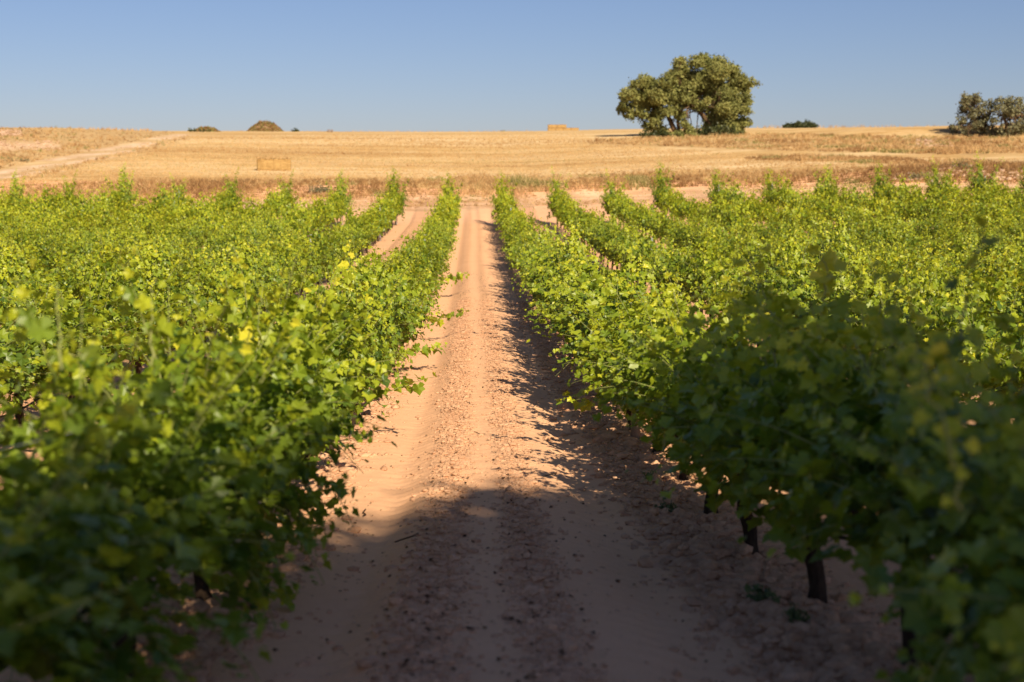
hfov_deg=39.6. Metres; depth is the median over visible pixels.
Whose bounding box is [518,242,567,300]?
grapevine
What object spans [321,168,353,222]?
grapevine
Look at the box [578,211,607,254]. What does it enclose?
grapevine
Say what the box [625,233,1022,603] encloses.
grapevine
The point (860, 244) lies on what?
grapevine
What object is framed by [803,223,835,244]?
grapevine
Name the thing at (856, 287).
grapevine
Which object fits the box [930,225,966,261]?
grapevine
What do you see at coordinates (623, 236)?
grapevine
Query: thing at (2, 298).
grapevine
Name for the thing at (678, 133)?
shrub
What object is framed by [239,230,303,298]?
grapevine
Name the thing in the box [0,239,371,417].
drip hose
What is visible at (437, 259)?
grapevine
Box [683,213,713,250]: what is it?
grapevine
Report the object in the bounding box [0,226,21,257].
grapevine
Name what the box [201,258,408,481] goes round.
grapevine
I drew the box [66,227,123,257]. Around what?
grapevine
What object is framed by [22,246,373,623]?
grapevine
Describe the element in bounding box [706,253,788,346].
grapevine
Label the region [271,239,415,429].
grapevine
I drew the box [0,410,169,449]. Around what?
trellis wire
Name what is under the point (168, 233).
grapevine
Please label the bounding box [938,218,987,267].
grapevine
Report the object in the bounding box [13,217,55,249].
grapevine
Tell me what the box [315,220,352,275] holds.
grapevine
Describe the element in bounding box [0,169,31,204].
grapevine
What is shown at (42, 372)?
grapevine
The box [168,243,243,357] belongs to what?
grapevine
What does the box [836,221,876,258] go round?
grapevine
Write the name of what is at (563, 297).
grapevine
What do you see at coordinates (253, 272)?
grapevine
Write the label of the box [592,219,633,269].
grapevine
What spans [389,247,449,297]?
grapevine
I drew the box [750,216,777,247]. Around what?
grapevine
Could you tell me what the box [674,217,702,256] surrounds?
grapevine
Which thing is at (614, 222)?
grapevine
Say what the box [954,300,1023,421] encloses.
grapevine
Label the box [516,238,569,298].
grapevine
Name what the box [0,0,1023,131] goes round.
sky
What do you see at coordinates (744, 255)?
grapevine
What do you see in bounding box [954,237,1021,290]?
grapevine
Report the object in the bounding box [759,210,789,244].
grapevine
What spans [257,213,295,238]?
grapevine
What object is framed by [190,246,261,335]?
grapevine
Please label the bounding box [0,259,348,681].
grapevine
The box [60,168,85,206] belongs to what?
grapevine
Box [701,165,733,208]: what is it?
grapevine
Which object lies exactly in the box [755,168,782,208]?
grapevine
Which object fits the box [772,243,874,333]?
grapevine
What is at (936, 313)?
grapevine
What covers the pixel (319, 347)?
grapevine
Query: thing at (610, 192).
grapevine
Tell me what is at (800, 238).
grapevine
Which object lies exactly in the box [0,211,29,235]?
grapevine
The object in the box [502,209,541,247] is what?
grapevine
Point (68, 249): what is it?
grapevine
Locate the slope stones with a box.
[0,129,60,149]
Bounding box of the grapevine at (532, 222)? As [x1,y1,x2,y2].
[499,208,539,241]
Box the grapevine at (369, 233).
[341,209,376,258]
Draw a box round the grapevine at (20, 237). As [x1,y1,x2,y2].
[0,218,51,257]
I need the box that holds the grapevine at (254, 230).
[232,209,271,255]
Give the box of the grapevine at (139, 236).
[119,219,152,258]
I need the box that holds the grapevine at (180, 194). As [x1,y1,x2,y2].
[164,173,196,213]
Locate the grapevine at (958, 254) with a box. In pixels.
[920,241,978,275]
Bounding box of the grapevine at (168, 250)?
[165,235,203,280]
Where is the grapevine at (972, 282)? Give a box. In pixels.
[931,265,1023,314]
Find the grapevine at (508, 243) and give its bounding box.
[504,229,530,253]
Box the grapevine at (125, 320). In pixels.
[29,234,189,379]
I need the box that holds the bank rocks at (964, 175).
[879,164,1023,181]
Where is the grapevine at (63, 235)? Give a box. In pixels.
[41,218,82,252]
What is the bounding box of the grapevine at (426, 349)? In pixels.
[327,245,446,361]
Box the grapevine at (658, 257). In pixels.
[646,232,694,293]
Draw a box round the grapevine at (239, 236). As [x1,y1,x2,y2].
[200,217,253,267]
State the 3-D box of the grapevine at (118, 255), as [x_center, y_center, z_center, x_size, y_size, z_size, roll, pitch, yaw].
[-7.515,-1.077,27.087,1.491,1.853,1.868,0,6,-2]
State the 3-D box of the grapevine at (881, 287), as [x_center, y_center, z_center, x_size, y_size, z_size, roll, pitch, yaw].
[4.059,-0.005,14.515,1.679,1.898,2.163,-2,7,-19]
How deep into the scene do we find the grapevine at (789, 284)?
18.76 m
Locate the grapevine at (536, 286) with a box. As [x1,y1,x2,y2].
[521,244,610,357]
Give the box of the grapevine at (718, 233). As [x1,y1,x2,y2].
[710,217,743,263]
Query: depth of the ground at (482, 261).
8.35 m
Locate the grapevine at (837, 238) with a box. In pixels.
[798,211,870,272]
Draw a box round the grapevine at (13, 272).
[0,240,72,326]
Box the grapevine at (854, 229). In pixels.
[841,217,877,242]
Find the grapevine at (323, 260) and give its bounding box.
[300,232,332,293]
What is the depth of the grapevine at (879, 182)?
73.74 m
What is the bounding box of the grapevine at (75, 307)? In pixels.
[0,267,155,403]
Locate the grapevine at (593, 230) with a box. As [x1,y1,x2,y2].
[583,217,610,263]
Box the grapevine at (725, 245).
[716,221,763,273]
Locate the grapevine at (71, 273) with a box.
[47,251,95,324]
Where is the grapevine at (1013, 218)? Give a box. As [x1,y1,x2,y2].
[1003,208,1023,239]
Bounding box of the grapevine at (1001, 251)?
[978,223,1023,267]
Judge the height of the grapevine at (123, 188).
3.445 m
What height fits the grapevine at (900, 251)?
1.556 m
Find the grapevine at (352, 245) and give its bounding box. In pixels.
[338,223,363,273]
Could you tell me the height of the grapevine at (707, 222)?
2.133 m
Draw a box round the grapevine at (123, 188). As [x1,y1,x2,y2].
[104,161,141,212]
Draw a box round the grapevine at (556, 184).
[545,165,573,220]
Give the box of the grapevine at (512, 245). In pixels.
[498,231,532,265]
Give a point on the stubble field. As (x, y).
(86, 154)
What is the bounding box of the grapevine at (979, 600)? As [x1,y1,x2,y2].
[818,216,1023,681]
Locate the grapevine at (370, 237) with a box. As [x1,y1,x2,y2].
[353,213,379,258]
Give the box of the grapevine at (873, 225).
[853,215,888,250]
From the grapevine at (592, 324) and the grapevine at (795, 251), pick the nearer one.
the grapevine at (592, 324)
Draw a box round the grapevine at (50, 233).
[36,219,68,250]
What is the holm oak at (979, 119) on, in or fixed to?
on the stubble field
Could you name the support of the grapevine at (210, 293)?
on the ground at (482, 261)
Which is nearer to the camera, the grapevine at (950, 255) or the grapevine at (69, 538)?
the grapevine at (69, 538)
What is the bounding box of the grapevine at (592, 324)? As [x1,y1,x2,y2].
[557,275,708,429]
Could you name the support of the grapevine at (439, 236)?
on the ground at (482, 261)
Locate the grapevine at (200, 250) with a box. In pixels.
[165,233,214,271]
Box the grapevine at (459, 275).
[404,231,469,283]
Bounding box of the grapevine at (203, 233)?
[183,217,217,249]
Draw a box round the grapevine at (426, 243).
[402,229,448,267]
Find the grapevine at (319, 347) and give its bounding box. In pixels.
[86,245,397,556]
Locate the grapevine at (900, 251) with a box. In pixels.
[880,241,920,269]
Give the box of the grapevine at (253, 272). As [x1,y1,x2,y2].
[197,245,272,335]
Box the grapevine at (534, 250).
[512,228,555,272]
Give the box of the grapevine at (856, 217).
[833,203,863,239]
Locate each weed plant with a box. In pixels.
[641,470,656,478]
[654,497,677,511]
[744,583,780,603]
[781,602,810,622]
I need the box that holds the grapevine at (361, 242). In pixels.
[332,225,362,260]
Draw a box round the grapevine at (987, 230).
[976,217,1014,249]
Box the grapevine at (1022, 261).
[1006,240,1023,270]
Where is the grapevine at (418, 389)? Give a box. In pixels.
[283,290,436,453]
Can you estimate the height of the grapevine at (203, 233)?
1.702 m
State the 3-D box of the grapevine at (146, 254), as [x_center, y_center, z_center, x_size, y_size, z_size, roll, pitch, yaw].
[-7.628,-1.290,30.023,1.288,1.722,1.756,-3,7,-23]
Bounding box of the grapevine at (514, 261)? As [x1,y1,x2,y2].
[504,240,551,274]
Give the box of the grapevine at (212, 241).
[193,227,235,262]
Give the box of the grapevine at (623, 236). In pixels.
[609,220,647,268]
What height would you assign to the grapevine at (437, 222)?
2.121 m
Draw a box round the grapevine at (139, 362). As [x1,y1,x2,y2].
[81,253,203,389]
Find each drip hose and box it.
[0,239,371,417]
[0,515,230,669]
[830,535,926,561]
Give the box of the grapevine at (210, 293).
[144,240,242,350]
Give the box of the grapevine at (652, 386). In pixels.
[581,281,823,513]
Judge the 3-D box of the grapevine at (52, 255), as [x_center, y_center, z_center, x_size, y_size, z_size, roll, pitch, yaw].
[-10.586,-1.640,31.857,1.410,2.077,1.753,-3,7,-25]
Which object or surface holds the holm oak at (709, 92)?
on the stubble field
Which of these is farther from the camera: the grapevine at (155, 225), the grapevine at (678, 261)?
the grapevine at (155, 225)
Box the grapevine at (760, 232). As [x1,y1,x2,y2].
[753,217,783,243]
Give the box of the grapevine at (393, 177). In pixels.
[383,167,411,224]
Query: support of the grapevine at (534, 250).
on the ground at (482, 261)
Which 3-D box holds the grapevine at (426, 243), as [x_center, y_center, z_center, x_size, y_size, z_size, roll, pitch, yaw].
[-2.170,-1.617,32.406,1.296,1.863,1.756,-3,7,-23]
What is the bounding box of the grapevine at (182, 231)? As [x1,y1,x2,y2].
[166,219,198,250]
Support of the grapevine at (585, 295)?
on the ground at (482, 261)
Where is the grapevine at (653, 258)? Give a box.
[631,244,673,292]
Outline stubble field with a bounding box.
[0,125,1023,188]
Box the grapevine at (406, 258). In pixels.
[360,248,437,304]
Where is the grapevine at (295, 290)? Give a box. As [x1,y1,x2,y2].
[254,230,313,296]
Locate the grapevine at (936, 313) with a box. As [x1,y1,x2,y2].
[877,240,1023,402]
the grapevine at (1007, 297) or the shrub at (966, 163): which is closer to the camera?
the grapevine at (1007, 297)
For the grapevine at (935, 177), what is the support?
on the ground at (482, 261)
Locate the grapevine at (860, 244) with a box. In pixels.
[846,234,886,272]
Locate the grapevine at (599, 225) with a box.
[589,206,620,267]
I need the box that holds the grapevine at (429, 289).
[358,248,447,322]
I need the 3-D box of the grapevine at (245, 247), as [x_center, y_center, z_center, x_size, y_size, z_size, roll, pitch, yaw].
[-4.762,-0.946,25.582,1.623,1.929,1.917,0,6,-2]
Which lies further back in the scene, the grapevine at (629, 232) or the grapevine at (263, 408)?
the grapevine at (629, 232)
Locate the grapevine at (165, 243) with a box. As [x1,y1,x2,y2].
[135,225,197,273]
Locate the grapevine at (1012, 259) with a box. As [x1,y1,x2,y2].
[977,237,1023,297]
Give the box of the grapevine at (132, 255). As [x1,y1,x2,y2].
[114,242,153,290]
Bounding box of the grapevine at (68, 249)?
[49,234,89,270]
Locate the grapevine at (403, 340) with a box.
[321,240,445,348]
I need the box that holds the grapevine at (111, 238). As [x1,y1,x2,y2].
[93,227,129,268]
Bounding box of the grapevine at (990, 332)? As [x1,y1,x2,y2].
[923,266,1023,421]
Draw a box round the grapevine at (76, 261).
[53,236,136,289]
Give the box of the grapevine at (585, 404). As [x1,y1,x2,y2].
[555,275,727,452]
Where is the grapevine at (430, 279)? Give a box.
[375,249,441,287]
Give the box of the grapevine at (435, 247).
[410,225,452,269]
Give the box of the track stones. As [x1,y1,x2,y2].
[190,188,691,208]
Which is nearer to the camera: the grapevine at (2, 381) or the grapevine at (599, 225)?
the grapevine at (2, 381)
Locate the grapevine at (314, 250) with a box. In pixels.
[274,227,327,295]
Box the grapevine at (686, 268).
[665,225,731,313]
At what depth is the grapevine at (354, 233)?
45.76 m
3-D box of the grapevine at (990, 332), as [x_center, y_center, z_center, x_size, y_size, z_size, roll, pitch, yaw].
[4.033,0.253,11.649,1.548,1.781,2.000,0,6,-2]
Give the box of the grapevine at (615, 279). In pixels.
[532,252,693,380]
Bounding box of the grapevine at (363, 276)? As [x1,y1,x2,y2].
[295,233,428,406]
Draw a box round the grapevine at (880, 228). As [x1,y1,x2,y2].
[862,215,901,252]
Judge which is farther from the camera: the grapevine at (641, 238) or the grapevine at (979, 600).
the grapevine at (641, 238)
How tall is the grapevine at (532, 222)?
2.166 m
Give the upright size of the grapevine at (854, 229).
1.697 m
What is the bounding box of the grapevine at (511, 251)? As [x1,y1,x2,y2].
[502,228,536,269]
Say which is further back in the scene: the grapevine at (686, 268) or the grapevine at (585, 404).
the grapevine at (686, 268)
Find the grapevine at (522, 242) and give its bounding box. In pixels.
[510,223,564,268]
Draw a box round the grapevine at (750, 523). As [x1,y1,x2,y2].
[592,266,873,554]
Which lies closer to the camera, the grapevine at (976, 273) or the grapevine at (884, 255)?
the grapevine at (976, 273)
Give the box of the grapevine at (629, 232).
[609,220,654,282]
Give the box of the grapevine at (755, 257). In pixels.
[745,236,786,279]
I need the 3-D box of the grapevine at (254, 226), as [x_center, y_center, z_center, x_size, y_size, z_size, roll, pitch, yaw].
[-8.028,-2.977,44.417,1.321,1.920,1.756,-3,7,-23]
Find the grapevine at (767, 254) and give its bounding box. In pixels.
[753,227,809,273]
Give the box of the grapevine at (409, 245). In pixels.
[386,231,450,275]
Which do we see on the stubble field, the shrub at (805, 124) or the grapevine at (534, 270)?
the shrub at (805, 124)
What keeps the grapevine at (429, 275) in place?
on the ground at (482, 261)
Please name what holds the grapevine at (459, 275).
on the ground at (482, 261)
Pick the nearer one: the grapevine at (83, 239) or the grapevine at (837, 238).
the grapevine at (837, 238)
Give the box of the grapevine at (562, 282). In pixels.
[525,262,644,342]
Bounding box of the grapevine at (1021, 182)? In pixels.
[1017,166,1023,192]
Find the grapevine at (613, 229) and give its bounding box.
[600,215,642,263]
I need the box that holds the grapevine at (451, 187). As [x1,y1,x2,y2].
[437,169,465,216]
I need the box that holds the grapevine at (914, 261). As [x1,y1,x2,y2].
[878,233,960,312]
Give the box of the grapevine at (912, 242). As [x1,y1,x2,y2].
[887,222,932,262]
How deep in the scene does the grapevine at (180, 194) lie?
73.06 m
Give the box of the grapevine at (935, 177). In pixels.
[922,155,953,195]
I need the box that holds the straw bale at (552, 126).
[548,124,556,127]
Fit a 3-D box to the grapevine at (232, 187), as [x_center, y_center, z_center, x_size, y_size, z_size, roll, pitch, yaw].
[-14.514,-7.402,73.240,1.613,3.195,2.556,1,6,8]
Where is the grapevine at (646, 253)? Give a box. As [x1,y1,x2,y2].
[619,228,674,279]
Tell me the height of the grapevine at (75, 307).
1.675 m
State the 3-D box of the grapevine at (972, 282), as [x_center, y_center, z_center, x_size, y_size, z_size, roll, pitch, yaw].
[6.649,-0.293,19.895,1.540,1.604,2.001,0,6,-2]
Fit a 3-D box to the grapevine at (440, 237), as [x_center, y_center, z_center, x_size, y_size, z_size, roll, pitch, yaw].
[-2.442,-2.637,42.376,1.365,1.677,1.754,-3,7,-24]
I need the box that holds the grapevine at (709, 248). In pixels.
[671,222,757,318]
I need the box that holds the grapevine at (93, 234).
[66,220,110,245]
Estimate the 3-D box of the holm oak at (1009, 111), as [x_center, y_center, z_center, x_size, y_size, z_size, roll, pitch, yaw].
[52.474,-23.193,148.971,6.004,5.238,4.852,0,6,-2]
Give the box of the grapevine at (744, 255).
[734,226,775,271]
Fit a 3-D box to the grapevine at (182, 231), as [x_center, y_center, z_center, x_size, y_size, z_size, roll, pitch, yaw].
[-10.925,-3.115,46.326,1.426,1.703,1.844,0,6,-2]
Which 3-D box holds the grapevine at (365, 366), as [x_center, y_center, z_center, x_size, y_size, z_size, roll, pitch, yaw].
[-1.460,0.429,9.242,1.523,1.717,1.844,0,6,-2]
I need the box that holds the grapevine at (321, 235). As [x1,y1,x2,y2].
[288,210,341,283]
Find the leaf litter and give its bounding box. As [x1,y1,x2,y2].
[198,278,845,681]
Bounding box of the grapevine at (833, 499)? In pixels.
[652,276,1023,666]
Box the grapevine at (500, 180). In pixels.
[487,169,520,222]
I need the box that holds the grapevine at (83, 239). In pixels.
[66,229,97,246]
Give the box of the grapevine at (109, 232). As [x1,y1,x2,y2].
[86,219,125,241]
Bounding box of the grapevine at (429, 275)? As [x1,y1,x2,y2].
[387,249,451,301]
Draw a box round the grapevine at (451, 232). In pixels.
[425,216,456,244]
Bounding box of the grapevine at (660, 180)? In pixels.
[645,159,677,211]
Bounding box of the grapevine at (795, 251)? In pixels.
[721,230,817,330]
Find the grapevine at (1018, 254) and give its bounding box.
[988,241,1023,287]
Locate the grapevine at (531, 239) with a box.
[512,221,558,258]
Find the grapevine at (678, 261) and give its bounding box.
[645,232,698,311]
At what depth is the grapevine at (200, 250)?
34.43 m
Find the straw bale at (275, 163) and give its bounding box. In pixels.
[256,157,290,170]
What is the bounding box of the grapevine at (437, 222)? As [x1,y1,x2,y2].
[417,210,456,238]
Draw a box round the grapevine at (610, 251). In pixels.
[602,230,626,265]
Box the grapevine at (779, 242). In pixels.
[767,232,821,272]
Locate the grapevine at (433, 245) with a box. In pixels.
[399,231,453,254]
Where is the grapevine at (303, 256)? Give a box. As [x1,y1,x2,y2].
[257,223,321,296]
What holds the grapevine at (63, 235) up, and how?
on the ground at (482, 261)
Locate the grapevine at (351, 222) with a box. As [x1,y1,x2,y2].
[330,204,372,264]
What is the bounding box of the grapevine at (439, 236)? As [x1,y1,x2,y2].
[418,226,452,248]
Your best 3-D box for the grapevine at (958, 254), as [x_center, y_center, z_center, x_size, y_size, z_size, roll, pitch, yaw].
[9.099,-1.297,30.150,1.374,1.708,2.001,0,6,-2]
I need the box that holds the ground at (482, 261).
[0,169,1022,681]
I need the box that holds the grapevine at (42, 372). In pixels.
[0,273,122,427]
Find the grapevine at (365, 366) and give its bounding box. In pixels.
[206,272,403,514]
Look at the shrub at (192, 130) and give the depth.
294.51 m
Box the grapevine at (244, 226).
[212,213,264,250]
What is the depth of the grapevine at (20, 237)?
38.86 m
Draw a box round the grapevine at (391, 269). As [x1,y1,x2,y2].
[299,245,424,349]
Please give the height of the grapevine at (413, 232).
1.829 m
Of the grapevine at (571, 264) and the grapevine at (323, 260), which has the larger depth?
the grapevine at (323, 260)
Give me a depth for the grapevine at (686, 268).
27.29 m
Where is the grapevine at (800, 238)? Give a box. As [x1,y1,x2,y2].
[780,214,850,272]
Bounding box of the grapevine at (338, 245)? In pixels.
[314,218,357,284]
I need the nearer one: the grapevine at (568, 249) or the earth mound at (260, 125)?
the grapevine at (568, 249)
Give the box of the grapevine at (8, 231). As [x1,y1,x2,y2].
[0,220,24,242]
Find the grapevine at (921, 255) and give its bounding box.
[851,235,941,313]
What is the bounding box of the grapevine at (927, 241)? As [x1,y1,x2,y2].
[906,223,949,262]
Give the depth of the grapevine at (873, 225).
45.29 m
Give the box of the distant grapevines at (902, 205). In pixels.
[0,168,1023,255]
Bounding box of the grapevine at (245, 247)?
[195,237,287,312]
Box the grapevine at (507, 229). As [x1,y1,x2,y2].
[500,213,513,244]
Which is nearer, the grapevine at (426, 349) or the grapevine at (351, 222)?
the grapevine at (426, 349)
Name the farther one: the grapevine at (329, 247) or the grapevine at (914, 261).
the grapevine at (329, 247)
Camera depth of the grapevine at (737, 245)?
37.18 m
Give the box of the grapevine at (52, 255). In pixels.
[14,222,72,273]
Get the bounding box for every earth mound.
[195,126,220,131]
[241,120,282,131]
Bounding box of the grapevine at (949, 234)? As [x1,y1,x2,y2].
[938,217,979,242]
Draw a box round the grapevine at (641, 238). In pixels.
[616,223,663,285]
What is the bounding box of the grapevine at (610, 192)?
[597,168,629,217]
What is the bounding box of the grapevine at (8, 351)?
[0,302,52,413]
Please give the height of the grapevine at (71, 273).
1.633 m
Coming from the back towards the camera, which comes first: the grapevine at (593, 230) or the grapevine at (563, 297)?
the grapevine at (593, 230)
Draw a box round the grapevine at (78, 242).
[49,225,106,260]
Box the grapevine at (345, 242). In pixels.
[339,227,353,261]
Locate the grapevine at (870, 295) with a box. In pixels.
[840,246,908,304]
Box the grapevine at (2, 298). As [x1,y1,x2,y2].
[0,269,19,312]
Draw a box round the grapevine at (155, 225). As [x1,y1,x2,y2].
[137,213,184,246]
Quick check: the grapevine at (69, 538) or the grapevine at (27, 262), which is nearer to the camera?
the grapevine at (69, 538)
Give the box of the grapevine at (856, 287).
[809,253,921,370]
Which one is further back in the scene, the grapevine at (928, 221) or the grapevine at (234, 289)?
the grapevine at (928, 221)
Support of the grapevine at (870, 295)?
on the ground at (482, 261)
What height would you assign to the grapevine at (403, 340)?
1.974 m
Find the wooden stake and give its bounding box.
[631,413,639,438]
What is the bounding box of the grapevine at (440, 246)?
[399,234,456,272]
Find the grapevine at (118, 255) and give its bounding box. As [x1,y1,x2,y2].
[83,235,152,281]
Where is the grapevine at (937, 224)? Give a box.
[924,215,967,240]
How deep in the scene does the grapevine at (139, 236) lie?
40.43 m
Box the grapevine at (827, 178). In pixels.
[810,161,837,205]
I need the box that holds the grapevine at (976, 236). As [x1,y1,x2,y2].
[955,220,1015,270]
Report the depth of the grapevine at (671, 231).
48.53 m
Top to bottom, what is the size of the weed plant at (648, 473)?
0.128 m
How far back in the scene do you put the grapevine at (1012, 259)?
25.75 m
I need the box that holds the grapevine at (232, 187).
[219,166,246,209]
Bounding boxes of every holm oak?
[614,51,762,135]
[948,91,998,136]
[980,95,1023,137]
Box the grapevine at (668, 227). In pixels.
[665,216,687,241]
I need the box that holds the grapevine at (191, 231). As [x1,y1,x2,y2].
[168,215,205,250]
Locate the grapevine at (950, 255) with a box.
[925,238,992,280]
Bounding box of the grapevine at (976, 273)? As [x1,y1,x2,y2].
[895,252,1009,301]
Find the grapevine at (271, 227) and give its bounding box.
[253,206,281,245]
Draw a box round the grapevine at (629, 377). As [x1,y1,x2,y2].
[574,266,764,479]
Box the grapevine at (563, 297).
[528,244,636,343]
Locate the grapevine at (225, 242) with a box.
[197,226,242,268]
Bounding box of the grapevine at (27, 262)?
[0,233,37,273]
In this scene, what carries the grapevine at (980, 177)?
on the ground at (482, 261)
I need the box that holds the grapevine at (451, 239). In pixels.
[413,221,459,257]
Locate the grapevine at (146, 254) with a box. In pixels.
[134,239,167,276]
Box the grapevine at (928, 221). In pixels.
[913,208,947,241]
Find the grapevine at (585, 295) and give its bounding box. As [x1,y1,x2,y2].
[526,232,704,411]
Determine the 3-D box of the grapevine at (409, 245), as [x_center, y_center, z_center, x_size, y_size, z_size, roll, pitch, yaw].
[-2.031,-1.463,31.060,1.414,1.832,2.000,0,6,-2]
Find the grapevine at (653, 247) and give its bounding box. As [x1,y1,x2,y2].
[641,245,691,291]
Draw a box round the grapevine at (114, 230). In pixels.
[104,224,145,263]
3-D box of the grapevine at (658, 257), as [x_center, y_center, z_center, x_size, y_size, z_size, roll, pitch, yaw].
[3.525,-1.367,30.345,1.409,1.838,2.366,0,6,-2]
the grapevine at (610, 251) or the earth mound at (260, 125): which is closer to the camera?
the grapevine at (610, 251)
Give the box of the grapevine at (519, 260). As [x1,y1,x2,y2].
[509,231,559,284]
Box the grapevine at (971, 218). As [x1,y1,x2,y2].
[963,211,1000,244]
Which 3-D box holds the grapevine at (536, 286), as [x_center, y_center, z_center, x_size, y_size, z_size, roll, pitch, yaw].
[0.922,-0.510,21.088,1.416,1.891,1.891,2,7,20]
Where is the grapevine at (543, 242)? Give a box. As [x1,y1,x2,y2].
[516,232,569,301]
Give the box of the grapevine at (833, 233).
[824,221,858,244]
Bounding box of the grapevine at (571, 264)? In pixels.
[513,237,615,345]
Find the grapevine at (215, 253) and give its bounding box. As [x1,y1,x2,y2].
[188,238,225,272]
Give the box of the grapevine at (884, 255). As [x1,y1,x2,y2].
[865,235,901,269]
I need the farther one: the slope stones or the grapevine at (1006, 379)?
the slope stones
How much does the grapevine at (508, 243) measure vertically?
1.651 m
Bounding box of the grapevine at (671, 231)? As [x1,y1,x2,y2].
[663,215,692,248]
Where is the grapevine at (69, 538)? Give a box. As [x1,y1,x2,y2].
[0,375,295,681]
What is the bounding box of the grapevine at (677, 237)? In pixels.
[667,213,701,252]
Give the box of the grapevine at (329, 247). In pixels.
[299,233,343,284]
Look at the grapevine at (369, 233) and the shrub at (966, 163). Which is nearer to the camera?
the grapevine at (369, 233)
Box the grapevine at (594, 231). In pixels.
[584,219,611,260]
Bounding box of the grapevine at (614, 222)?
[591,214,621,270]
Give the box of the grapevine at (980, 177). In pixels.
[963,151,1003,195]
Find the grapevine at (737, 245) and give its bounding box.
[724,228,772,266]
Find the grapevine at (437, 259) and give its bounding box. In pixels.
[393,234,449,290]
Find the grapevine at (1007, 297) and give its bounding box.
[975,259,1023,336]
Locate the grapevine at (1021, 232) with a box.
[1011,209,1023,242]
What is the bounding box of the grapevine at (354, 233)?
[338,215,367,265]
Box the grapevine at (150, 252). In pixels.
[70,236,219,354]
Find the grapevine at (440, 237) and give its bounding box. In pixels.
[418,224,455,254]
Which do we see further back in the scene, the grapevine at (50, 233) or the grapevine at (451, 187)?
the grapevine at (451, 187)
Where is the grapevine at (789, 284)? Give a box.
[742,232,850,329]
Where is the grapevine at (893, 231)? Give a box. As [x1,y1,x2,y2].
[881,215,924,252]
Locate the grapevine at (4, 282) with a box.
[0,245,48,332]
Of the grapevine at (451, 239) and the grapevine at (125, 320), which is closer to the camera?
the grapevine at (125, 320)
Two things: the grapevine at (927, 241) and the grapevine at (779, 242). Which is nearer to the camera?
the grapevine at (779, 242)
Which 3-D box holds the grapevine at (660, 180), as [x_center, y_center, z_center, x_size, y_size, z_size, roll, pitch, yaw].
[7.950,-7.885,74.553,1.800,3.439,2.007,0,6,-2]
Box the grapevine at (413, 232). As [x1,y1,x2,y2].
[412,215,458,251]
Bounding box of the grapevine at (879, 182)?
[865,159,894,201]
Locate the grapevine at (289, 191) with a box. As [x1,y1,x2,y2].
[275,168,299,211]
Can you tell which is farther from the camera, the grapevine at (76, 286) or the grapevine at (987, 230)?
the grapevine at (987, 230)
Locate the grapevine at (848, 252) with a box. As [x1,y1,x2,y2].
[825,240,884,277]
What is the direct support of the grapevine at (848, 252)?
on the ground at (482, 261)
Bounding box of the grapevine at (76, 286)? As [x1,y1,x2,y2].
[22,244,91,306]
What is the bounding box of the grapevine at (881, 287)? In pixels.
[829,244,989,366]
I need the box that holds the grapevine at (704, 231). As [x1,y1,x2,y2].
[694,210,736,249]
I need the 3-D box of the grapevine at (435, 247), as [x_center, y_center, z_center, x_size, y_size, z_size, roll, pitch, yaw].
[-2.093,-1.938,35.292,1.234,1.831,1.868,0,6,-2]
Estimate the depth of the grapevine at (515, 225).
48.28 m
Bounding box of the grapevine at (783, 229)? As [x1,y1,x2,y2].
[768,220,809,243]
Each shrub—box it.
[187,128,210,131]
[304,181,328,194]
[638,128,671,137]
[671,129,699,136]
[694,122,744,135]
[782,119,818,127]
[908,172,933,179]
[948,159,973,167]
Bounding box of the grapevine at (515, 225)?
[503,217,538,235]
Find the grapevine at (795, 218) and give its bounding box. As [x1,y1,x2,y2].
[775,212,816,250]
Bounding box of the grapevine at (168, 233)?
[159,224,188,256]
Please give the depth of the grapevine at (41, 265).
30.47 m
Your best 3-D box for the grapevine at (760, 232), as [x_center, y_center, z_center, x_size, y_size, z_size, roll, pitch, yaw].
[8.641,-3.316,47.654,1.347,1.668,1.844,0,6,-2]
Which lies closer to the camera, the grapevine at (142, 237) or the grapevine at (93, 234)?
the grapevine at (142, 237)
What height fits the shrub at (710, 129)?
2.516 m
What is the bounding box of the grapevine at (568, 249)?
[517,217,615,307]
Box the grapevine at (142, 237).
[135,229,171,262]
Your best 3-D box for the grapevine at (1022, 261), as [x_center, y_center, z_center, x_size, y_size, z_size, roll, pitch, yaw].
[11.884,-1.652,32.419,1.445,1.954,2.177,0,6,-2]
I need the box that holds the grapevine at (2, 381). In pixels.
[0,361,20,384]
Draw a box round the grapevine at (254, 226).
[246,216,267,254]
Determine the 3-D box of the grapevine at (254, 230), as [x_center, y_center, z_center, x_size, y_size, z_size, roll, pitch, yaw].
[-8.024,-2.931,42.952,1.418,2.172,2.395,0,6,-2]
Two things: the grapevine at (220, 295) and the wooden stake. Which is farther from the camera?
the grapevine at (220, 295)
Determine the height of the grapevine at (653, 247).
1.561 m
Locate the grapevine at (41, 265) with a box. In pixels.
[0,231,54,278]
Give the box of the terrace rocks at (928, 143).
[916,138,952,146]
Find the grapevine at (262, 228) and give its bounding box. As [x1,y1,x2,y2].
[246,215,274,256]
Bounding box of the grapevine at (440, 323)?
[371,250,469,327]
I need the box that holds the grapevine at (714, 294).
[693,258,763,311]
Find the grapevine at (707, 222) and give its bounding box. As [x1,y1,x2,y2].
[690,211,726,246]
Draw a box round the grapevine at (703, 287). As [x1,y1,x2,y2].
[679,247,755,318]
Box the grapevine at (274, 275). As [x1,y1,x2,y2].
[227,237,305,311]
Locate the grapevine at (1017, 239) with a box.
[993,225,1022,247]
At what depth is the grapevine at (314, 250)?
32.91 m

